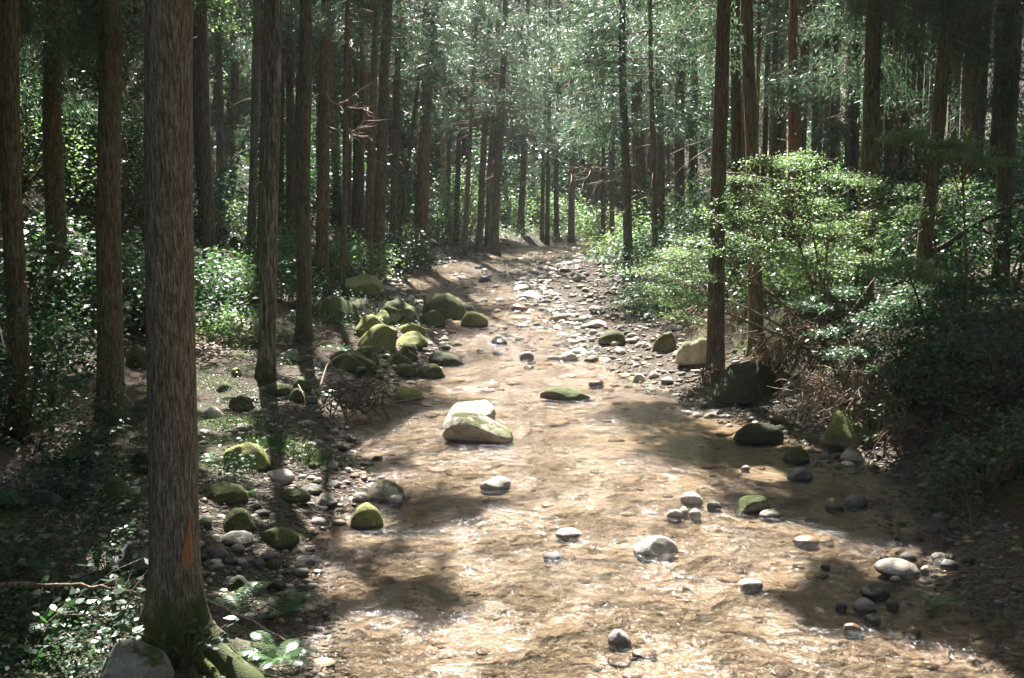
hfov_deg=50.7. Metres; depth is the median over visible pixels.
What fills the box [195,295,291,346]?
shrub
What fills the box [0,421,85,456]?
leafy plant
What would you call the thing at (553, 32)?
shrub
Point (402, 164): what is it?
shrub
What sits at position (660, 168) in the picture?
cedar tree
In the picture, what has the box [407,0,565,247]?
cedar tree
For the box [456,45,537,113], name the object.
shrub
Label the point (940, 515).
stone
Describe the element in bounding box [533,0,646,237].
cedar tree
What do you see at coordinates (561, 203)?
shrub
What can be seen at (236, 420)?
grass tuft
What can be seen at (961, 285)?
shrub
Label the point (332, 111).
cedar tree
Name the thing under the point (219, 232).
shrub
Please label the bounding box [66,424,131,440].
fern
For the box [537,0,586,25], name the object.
shrub
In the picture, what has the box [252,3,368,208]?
cedar tree
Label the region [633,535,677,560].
rock
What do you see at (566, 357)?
rock
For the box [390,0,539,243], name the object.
cedar tree
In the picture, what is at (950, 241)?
fallen branch
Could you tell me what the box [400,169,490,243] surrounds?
shrub
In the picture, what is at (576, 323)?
gravel
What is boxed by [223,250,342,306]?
shrub
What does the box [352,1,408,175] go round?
cedar tree
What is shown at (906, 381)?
shrub
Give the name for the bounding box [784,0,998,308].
cedar tree
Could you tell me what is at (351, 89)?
cedar tree
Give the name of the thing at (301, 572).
rock
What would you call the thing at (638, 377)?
rock
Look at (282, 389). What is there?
rock
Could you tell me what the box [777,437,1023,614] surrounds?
gravel
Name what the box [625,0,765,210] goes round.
cedar tree
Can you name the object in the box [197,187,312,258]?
shrub
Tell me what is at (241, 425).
stone
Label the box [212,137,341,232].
shrub
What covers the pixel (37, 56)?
shrub
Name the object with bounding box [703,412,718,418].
stone
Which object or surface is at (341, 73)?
shrub
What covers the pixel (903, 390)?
exposed root
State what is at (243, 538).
rock
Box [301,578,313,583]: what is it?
rock
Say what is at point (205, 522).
stone
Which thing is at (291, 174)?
cedar tree
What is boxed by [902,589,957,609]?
fern
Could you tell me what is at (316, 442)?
stone
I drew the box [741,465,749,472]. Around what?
rock
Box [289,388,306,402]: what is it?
rock
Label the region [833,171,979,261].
shrub
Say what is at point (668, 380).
stone
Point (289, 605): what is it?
fern
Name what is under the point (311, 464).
stone
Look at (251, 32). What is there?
shrub
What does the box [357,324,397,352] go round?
rock
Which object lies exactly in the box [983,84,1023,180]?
shrub
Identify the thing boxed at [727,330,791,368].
root tangle
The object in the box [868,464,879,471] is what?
stone
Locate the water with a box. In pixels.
[294,239,1023,677]
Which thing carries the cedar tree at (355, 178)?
on the ground at (700, 442)
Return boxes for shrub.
[0,195,144,357]
[0,208,145,328]
[0,259,96,382]
[0,260,129,451]
[0,298,145,430]
[19,16,72,85]
[19,32,40,90]
[20,52,143,230]
[20,58,131,218]
[30,0,95,81]
[33,0,125,18]
[33,65,216,240]
[36,222,77,242]
[67,225,217,325]
[69,230,259,335]
[72,82,193,183]
[73,0,140,22]
[76,25,143,110]
[80,95,143,140]
[126,149,245,239]
[193,157,282,249]
[194,241,282,306]
[194,266,259,311]
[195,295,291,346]
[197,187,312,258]
[207,4,259,82]
[208,38,259,87]
[211,57,331,148]
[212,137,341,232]
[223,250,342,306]
[231,222,357,280]
[241,85,342,160]
[246,1,315,60]
[260,85,339,140]
[279,224,393,282]
[284,135,364,226]
[285,131,407,222]
[310,139,388,214]
[311,122,366,167]
[311,228,410,281]
[312,46,391,97]
[330,159,433,243]
[332,222,427,265]
[339,81,445,161]
[364,172,442,241]
[366,139,441,187]
[377,79,453,143]
[385,223,453,274]
[390,150,477,201]
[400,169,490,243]
[406,188,469,232]
[407,80,505,174]
[429,152,518,238]
[433,53,490,119]
[445,40,490,100]
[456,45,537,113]
[460,172,539,228]
[471,135,541,193]
[472,0,522,31]
[502,143,584,216]
[503,168,576,219]
[509,41,559,90]
[510,110,586,182]
[510,112,594,171]
[517,9,563,48]
[517,109,586,162]
[527,150,586,197]
[527,188,600,229]
[532,11,568,48]
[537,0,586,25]
[550,199,622,241]
[561,73,630,111]
[567,146,667,207]
[577,129,630,180]
[580,217,672,264]
[584,221,679,282]
[595,232,706,315]
[606,86,655,140]
[608,178,706,247]
[622,197,727,278]
[632,229,740,326]
[634,156,746,248]
[642,98,686,137]
[645,185,761,250]
[674,60,710,97]
[674,79,729,129]
[678,160,856,261]
[679,238,780,323]
[687,105,730,157]
[689,74,762,125]
[703,122,787,181]
[704,182,826,260]
[725,229,851,310]
[755,50,769,113]
[762,163,882,238]
[762,232,903,311]
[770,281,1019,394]
[787,127,840,163]
[791,201,915,284]
[806,170,877,220]
[807,84,862,129]
[821,150,1020,244]
[822,143,860,169]
[828,209,963,292]
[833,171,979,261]
[836,142,948,212]
[840,96,862,123]
[840,133,921,195]
[841,243,1022,331]
[854,270,1023,435]
[883,132,1023,240]
[884,175,1023,282]
[887,380,1023,511]
[895,264,1023,447]
[908,158,1023,258]
[926,173,1023,296]
[943,127,1023,195]
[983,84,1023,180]
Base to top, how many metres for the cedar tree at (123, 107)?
16.644 m
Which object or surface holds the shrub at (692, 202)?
on the ground at (700, 442)
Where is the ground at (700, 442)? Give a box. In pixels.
[0,0,1023,677]
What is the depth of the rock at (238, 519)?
10.46 m
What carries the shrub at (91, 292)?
on the ground at (700, 442)
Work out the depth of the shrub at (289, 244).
31.70 m
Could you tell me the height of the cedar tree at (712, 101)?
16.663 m
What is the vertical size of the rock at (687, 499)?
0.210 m
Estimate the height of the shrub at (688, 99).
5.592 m
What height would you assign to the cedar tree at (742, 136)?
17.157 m
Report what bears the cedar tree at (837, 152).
on the ground at (700, 442)
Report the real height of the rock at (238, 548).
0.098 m
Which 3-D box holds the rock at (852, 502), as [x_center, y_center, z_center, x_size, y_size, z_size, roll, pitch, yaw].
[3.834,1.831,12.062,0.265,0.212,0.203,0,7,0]
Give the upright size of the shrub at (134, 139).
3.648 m
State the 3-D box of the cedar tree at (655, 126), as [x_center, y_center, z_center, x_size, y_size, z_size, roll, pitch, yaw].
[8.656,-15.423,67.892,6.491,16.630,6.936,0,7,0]
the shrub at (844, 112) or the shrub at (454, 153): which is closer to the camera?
the shrub at (454, 153)
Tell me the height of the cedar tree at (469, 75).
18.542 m
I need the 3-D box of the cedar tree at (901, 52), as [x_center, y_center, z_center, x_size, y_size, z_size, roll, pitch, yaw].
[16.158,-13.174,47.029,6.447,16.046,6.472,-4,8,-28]
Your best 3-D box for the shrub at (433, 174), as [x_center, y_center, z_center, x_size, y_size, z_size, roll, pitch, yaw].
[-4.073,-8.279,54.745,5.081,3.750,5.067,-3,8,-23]
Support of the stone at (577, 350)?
on the ground at (700, 442)
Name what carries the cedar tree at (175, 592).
on the ground at (700, 442)
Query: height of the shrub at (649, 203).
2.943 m
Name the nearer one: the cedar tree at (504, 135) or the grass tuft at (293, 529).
the grass tuft at (293, 529)
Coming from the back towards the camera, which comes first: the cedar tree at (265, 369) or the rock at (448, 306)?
the rock at (448, 306)
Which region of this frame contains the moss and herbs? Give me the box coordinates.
[0,333,402,677]
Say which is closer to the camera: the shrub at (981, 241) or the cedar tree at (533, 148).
the shrub at (981, 241)
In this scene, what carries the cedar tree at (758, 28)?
on the ground at (700, 442)
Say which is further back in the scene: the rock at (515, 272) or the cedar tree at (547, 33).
the cedar tree at (547, 33)
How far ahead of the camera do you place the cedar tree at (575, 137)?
62.63 m
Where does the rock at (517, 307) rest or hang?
on the ground at (700, 442)
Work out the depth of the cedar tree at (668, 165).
71.98 m
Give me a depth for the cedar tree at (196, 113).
32.83 m
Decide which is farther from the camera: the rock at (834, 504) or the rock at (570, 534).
the rock at (834, 504)
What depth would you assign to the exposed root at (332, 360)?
18.38 m
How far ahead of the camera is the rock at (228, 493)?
11.27 m
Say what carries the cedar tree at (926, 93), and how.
on the ground at (700, 442)
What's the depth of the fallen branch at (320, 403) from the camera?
17.03 m
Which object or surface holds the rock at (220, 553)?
on the ground at (700, 442)
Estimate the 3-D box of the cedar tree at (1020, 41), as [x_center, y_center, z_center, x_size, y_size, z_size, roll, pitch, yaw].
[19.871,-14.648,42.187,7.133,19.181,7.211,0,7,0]
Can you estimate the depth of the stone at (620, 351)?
22.58 m
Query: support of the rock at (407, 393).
on the ground at (700, 442)
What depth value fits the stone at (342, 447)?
14.59 m
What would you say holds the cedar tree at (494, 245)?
on the ground at (700, 442)
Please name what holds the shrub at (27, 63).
on the ground at (700, 442)
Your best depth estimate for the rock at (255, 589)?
9.11 m
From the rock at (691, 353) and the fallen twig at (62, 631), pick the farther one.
the rock at (691, 353)
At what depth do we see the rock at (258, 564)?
9.73 m
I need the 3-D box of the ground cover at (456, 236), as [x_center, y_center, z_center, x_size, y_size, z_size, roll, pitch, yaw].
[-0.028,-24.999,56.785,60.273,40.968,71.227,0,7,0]
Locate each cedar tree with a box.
[0,0,108,431]
[19,0,43,130]
[19,0,142,313]
[24,0,212,424]
[31,0,82,166]
[66,0,88,143]
[75,0,287,249]
[121,66,137,169]
[121,72,143,202]
[124,0,132,21]
[124,0,365,266]
[127,0,277,677]
[131,0,253,191]
[132,0,143,46]
[193,0,258,272]
[195,0,368,125]
[208,0,252,30]
[208,0,295,155]
[208,0,370,257]
[221,0,390,221]
[231,0,440,286]
[238,0,249,114]
[242,0,460,252]
[252,0,268,310]
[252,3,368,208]
[253,0,281,380]
[260,0,453,274]
[281,0,446,247]
[283,0,441,242]
[283,0,492,276]
[292,8,295,128]
[293,0,324,342]
[311,8,391,207]
[312,0,488,263]
[330,1,395,171]
[332,0,461,237]
[332,0,501,265]
[333,7,342,136]
[337,0,363,294]
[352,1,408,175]
[364,0,494,259]
[377,0,518,239]
[380,0,490,230]
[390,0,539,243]
[390,19,410,171]
[394,0,477,199]
[401,0,583,252]
[403,0,493,215]
[407,0,469,154]
[407,0,523,210]
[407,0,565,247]
[409,0,509,257]
[432,0,585,254]
[435,0,566,205]
[437,0,516,84]
[458,0,584,234]
[467,1,474,133]
[482,0,554,216]
[488,0,619,244]
[493,1,552,202]
[503,1,542,169]
[505,0,609,237]
[506,0,578,240]
[507,0,629,242]
[527,0,742,277]
[532,1,598,224]
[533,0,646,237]
[538,0,583,189]
[546,0,555,66]
[552,1,672,241]
[554,0,674,244]
[556,0,716,273]
[559,0,755,249]
[569,0,798,249]
[578,1,609,129]
[579,0,643,226]
[585,0,714,249]
[587,0,645,223]
[604,0,709,182]
[606,0,688,216]
[607,0,667,227]
[615,1,741,232]
[615,16,666,178]
[616,9,674,177]
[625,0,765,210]
[630,0,755,197]
[630,0,800,386]
[642,0,713,191]
[652,0,701,172]
[652,0,860,238]
[666,0,861,224]
[667,5,810,188]
[672,0,714,166]
[672,0,742,279]
[680,0,866,131]
[685,12,798,170]
[687,18,786,137]
[688,6,819,206]
[700,1,864,219]
[727,50,754,147]
[728,26,811,177]
[729,33,819,192]
[729,60,821,178]
[740,0,804,357]
[740,0,850,191]
[740,0,934,225]
[740,0,973,239]
[740,7,864,220]
[740,14,864,214]
[753,0,931,221]
[754,0,863,270]
[754,14,860,197]
[759,0,865,261]
[766,6,884,219]
[770,12,864,93]
[771,20,865,161]
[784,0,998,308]
[786,6,886,215]
[787,9,853,155]
[798,23,925,205]
[799,0,941,248]
[800,17,864,208]
[809,0,866,173]
[810,1,934,58]
[816,0,936,229]
[820,18,937,117]
[824,1,933,218]
[830,12,939,146]
[832,0,1023,301]
[835,0,918,230]
[852,14,993,169]
[862,4,928,170]
[862,9,915,209]
[892,0,1023,293]
[900,12,932,126]
[902,7,1023,179]
[904,32,931,150]
[916,0,1023,213]
[920,0,963,252]
[924,19,1023,132]
[958,16,1023,196]
[961,1,995,246]
[979,1,991,209]
[981,0,1004,220]
[1012,84,1016,215]
[1013,0,1022,180]
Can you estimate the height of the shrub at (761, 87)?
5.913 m
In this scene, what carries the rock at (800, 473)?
on the ground at (700, 442)
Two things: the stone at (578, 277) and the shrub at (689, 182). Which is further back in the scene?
the shrub at (689, 182)
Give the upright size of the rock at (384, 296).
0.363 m
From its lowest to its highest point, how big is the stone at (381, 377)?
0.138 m
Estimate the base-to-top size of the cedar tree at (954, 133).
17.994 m
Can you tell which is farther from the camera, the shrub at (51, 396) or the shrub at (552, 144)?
the shrub at (552, 144)
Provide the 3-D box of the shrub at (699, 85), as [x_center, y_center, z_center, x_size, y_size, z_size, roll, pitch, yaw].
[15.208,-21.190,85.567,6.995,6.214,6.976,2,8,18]
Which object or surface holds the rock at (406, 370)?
on the ground at (700, 442)
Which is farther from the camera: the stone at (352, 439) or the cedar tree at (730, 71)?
the cedar tree at (730, 71)
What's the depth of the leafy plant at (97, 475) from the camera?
11.05 m
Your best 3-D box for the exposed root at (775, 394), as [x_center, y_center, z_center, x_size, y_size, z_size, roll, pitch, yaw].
[4.367,0.798,17.241,0.639,0.486,0.057,6,10,40]
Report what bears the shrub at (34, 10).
on the ground at (700, 442)
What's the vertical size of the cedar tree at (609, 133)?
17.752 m
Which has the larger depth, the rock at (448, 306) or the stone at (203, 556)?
the rock at (448, 306)
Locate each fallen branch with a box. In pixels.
[0,579,139,595]
[206,599,304,656]
[311,389,331,420]
[373,400,433,407]
[618,304,678,368]
[862,328,874,372]
[931,199,1022,256]
[954,465,977,543]
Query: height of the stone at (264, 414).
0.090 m
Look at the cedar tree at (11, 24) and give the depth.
12.85 m
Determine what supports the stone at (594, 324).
on the ground at (700, 442)
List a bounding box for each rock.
[33,492,60,505]
[96,639,174,677]
[99,476,133,513]
[114,544,147,572]
[125,344,145,369]
[129,452,147,472]
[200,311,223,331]
[202,407,222,417]
[207,482,248,504]
[209,547,228,560]
[212,563,224,570]
[216,381,231,391]
[221,530,253,545]
[223,442,270,471]
[223,508,256,531]
[223,555,238,564]
[227,575,248,591]
[228,395,253,410]
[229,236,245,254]
[231,368,241,376]
[231,543,244,553]
[237,558,247,568]
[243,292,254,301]
[249,581,260,594]
[252,559,264,569]
[258,527,299,548]
[264,383,292,395]
[265,558,280,570]
[267,468,294,483]
[267,580,285,591]
[279,488,310,503]
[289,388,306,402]
[291,568,308,577]
[293,376,311,392]
[296,555,317,563]
[301,484,322,493]
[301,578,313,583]
[306,396,317,404]
[310,517,326,525]
[312,296,359,324]
[316,492,337,505]
[330,350,377,371]
[331,519,346,526]
[345,274,384,297]
[350,502,383,531]
[352,492,368,502]
[354,314,383,336]
[356,345,378,364]
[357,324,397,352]
[365,479,404,503]
[375,289,390,301]
[376,310,394,324]
[383,298,421,322]
[387,352,411,365]
[389,495,402,507]
[394,386,423,402]
[395,316,420,325]
[396,331,427,347]
[396,363,416,376]
[398,323,425,335]
[398,345,418,361]
[417,363,445,379]
[420,310,445,327]
[422,293,465,319]
[428,352,463,366]
[436,400,495,428]
[443,412,512,444]
[461,311,488,327]
[464,304,474,310]
[478,276,491,282]
[480,476,510,493]
[491,336,506,344]
[508,269,524,274]
[511,304,527,311]
[519,352,533,360]
[540,387,589,402]
[543,552,563,562]
[549,314,567,321]
[556,527,579,541]
[560,352,577,362]
[588,381,603,387]
[598,330,625,344]
[608,629,630,649]
[631,648,656,659]
[633,373,644,382]
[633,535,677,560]
[652,331,676,352]
[667,509,682,521]
[675,338,706,365]
[680,492,702,507]
[680,507,688,517]
[689,509,700,520]
[707,500,720,512]
[709,361,781,405]
[733,422,783,445]
[735,494,768,516]
[739,578,762,591]
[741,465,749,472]
[759,509,781,521]
[782,446,809,464]
[787,467,812,481]
[792,535,818,548]
[820,563,829,571]
[822,410,869,449]
[824,498,844,512]
[835,600,847,612]
[838,405,859,418]
[840,446,864,462]
[843,494,866,511]
[843,623,861,638]
[853,597,876,616]
[860,583,890,601]
[864,434,883,446]
[864,613,880,627]
[874,558,919,580]
[886,598,899,612]
[889,576,900,584]
[907,627,920,640]
[920,565,929,575]
[931,552,950,563]
[940,559,957,569]
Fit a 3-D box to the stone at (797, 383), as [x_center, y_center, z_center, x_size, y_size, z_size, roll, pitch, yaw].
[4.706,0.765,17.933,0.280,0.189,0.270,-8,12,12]
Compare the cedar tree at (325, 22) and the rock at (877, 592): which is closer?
the rock at (877, 592)
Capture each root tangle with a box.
[292,358,422,426]
[660,281,745,340]
[669,363,722,393]
[718,320,846,379]
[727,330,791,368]
[768,365,869,431]
[795,336,929,432]
[847,406,938,465]
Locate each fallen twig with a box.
[31,524,63,532]
[31,622,82,647]
[493,402,526,407]
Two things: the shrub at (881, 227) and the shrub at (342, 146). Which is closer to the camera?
the shrub at (881, 227)
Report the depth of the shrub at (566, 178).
63.47 m
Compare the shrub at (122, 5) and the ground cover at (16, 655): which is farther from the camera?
the shrub at (122, 5)
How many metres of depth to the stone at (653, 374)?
19.92 m
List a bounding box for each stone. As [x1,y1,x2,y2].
[199,429,209,433]
[199,518,212,526]
[200,540,204,548]
[201,553,208,559]
[203,514,211,518]
[207,543,225,553]
[219,510,229,513]
[221,395,232,400]
[225,428,237,433]
[235,423,253,431]
[246,555,254,562]
[250,396,258,401]
[250,503,261,508]
[255,510,269,515]
[257,413,270,418]
[261,549,277,560]
[265,482,279,487]
[280,461,289,464]
[282,562,289,566]
[291,448,307,454]
[306,476,314,479]
[308,462,322,467]
[313,439,323,445]
[324,435,333,440]
[325,460,338,469]
[326,480,340,487]
[329,429,338,433]
[332,445,347,450]
[335,508,343,511]
[345,437,357,442]
[350,473,359,478]
[358,482,373,490]
[372,455,382,461]
[374,374,385,379]
[379,354,387,358]
[406,343,417,351]
[441,345,451,349]
[451,342,461,346]
[493,351,503,354]
[514,284,528,290]
[523,292,540,299]
[523,365,533,369]
[546,266,556,270]
[547,355,559,359]
[548,271,556,275]
[560,268,570,271]
[569,347,585,353]
[573,274,586,281]
[584,355,598,361]
[587,320,606,328]
[588,330,597,334]
[589,305,605,313]
[603,358,611,362]
[615,347,625,354]
[617,324,625,329]
[627,333,636,337]
[634,341,649,348]
[648,371,658,378]
[661,377,673,383]
[672,325,682,330]
[680,390,694,398]
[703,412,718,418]
[768,414,784,423]
[776,423,793,430]
[787,379,800,388]
[817,453,830,459]
[840,461,854,467]
[866,503,875,508]
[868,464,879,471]
[875,451,885,456]
[896,540,908,546]
[898,528,919,539]
[900,553,915,560]
[922,524,939,533]
[927,506,937,511]
[932,512,948,520]
[953,542,962,545]
[961,554,974,563]
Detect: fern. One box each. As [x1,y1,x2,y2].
[0,488,49,504]
[33,406,87,424]
[39,444,103,463]
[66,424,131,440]
[91,479,142,499]
[127,398,146,408]
[198,452,222,461]
[206,581,277,615]
[238,630,319,669]
[242,483,264,493]
[250,588,314,617]
[278,349,312,361]
[285,310,295,317]
[310,388,334,395]
[327,344,355,350]
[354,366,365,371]
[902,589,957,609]
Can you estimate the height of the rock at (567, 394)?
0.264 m
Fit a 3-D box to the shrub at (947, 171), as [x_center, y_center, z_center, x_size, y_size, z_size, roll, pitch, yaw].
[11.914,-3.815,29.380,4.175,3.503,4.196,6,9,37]
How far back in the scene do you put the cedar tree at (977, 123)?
30.30 m
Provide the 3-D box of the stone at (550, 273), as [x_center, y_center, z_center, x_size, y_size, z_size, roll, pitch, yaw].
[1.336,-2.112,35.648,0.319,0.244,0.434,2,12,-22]
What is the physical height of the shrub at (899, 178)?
3.464 m
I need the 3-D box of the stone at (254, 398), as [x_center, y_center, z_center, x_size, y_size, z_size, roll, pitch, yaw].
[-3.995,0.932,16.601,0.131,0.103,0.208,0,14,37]
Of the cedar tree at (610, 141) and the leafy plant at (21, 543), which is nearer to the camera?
the leafy plant at (21, 543)
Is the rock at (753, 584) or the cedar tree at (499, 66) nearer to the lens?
the rock at (753, 584)
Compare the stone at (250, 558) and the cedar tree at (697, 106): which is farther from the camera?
the cedar tree at (697, 106)
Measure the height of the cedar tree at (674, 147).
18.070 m
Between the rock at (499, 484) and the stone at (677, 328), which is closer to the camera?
the rock at (499, 484)
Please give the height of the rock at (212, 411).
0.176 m
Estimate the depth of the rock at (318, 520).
11.34 m
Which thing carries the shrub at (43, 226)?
on the ground at (700, 442)
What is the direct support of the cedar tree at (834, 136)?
on the ground at (700, 442)
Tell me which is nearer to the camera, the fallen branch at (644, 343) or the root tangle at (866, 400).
the root tangle at (866, 400)
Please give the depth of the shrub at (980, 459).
11.84 m
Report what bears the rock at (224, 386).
on the ground at (700, 442)
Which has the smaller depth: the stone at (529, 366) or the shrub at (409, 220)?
the stone at (529, 366)
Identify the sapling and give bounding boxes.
[839,253,978,332]
[869,121,981,329]
[902,139,1020,325]
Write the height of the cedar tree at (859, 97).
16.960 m
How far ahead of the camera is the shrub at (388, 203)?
44.48 m
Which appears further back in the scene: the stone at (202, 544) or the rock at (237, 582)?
the stone at (202, 544)
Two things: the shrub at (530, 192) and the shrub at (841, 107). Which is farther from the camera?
the shrub at (841, 107)
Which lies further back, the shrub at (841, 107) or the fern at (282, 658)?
the shrub at (841, 107)
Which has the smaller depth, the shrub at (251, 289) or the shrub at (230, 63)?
the shrub at (251, 289)
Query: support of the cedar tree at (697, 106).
on the ground at (700, 442)
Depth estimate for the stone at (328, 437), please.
15.02 m
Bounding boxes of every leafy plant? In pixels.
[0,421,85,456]
[0,483,140,530]
[0,499,98,573]
[0,575,109,653]
[10,533,148,578]
[16,548,147,608]
[36,456,131,498]
[40,553,147,632]
[111,606,238,669]
[746,316,794,339]
[802,339,842,366]
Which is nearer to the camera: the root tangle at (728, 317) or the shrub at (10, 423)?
the shrub at (10, 423)
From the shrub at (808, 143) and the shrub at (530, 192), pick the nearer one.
the shrub at (530, 192)
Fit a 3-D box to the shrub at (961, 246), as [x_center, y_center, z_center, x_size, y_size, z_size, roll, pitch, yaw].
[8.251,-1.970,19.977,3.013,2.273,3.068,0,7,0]
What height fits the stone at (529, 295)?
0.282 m
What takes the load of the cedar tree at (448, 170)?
on the ground at (700, 442)
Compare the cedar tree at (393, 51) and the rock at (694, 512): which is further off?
the cedar tree at (393, 51)
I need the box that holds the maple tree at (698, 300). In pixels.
[597,148,993,353]
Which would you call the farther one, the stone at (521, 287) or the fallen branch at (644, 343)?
the stone at (521, 287)
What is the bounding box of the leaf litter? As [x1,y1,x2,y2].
[0,144,1022,677]
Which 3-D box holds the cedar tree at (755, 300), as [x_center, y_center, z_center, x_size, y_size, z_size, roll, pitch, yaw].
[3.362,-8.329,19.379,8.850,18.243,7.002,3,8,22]
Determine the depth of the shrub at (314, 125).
47.68 m
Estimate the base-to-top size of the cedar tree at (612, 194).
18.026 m
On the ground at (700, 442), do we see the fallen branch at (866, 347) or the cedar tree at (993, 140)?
the cedar tree at (993, 140)
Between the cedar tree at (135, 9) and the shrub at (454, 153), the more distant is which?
the shrub at (454, 153)
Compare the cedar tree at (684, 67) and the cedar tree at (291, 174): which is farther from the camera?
the cedar tree at (684, 67)
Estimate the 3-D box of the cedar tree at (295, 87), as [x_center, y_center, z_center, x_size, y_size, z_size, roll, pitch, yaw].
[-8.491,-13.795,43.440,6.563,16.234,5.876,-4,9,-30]
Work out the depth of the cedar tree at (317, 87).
43.24 m
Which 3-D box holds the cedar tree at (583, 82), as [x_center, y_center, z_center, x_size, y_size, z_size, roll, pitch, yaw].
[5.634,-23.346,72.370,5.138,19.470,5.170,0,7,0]
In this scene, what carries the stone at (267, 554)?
on the ground at (700, 442)
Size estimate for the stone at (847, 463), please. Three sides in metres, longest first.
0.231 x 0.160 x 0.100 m
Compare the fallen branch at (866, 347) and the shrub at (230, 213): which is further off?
the shrub at (230, 213)
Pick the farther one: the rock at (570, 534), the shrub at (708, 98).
the shrub at (708, 98)
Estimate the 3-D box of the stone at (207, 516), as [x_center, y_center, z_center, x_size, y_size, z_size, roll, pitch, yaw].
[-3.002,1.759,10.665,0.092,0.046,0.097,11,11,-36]
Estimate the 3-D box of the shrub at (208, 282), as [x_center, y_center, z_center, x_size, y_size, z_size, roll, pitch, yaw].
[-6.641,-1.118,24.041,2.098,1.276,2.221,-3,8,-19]
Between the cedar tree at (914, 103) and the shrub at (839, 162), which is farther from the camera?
the cedar tree at (914, 103)
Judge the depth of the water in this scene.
11.08 m
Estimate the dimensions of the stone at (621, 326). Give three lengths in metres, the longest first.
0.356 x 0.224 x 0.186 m
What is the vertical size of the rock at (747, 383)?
0.695 m
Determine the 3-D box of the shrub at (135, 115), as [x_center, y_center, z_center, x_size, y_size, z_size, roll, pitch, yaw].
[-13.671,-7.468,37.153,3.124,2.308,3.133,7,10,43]
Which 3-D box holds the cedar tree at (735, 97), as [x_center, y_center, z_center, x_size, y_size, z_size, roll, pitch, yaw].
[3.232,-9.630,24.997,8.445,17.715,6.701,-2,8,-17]
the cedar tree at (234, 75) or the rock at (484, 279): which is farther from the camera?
the cedar tree at (234, 75)
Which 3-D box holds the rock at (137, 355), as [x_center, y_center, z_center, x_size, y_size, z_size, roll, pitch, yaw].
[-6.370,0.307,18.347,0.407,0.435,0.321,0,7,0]
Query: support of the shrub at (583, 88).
on the ground at (700, 442)
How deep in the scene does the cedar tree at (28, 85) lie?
30.73 m
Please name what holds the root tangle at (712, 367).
on the ground at (700, 442)
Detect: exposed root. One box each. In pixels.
[319,353,367,389]
[768,378,801,399]
[887,383,910,423]
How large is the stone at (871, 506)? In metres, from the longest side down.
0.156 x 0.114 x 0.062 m
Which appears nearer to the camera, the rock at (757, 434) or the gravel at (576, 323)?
the rock at (757, 434)
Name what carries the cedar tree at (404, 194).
on the ground at (700, 442)
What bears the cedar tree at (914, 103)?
on the ground at (700, 442)
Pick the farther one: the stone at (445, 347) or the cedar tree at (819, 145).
the cedar tree at (819, 145)
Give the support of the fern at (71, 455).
on the ground at (700, 442)
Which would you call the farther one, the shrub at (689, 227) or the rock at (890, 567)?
the shrub at (689, 227)
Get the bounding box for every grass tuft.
[197,409,292,434]
[216,426,321,448]
[252,523,327,545]
[265,435,385,478]
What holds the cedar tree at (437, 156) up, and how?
on the ground at (700, 442)
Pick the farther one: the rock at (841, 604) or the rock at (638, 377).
the rock at (638, 377)
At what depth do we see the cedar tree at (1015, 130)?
33.99 m
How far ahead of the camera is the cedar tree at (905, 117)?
33.55 m
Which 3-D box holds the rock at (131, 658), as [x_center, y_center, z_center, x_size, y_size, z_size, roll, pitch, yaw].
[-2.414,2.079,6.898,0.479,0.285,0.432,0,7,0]
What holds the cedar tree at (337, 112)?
on the ground at (700, 442)
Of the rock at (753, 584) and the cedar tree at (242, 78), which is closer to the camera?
the rock at (753, 584)
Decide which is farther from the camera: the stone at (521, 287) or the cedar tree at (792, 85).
the stone at (521, 287)
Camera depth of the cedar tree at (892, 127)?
35.70 m
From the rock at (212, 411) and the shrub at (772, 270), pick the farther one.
the shrub at (772, 270)
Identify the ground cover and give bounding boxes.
[0,111,1023,675]
[0,424,265,677]
[20,0,1023,325]
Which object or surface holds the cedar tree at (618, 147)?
on the ground at (700, 442)
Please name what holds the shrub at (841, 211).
on the ground at (700, 442)
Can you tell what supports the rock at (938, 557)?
on the ground at (700, 442)
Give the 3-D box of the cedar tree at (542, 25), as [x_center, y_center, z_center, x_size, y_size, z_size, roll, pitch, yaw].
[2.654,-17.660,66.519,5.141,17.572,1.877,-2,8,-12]
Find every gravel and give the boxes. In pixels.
[108,247,832,634]
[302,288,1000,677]
[453,243,622,354]
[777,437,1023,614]
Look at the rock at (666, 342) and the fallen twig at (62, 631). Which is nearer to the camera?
the fallen twig at (62, 631)
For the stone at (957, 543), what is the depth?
10.59 m
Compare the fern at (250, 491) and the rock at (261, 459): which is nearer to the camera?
the fern at (250, 491)
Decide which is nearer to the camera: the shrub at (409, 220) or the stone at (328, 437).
the stone at (328, 437)

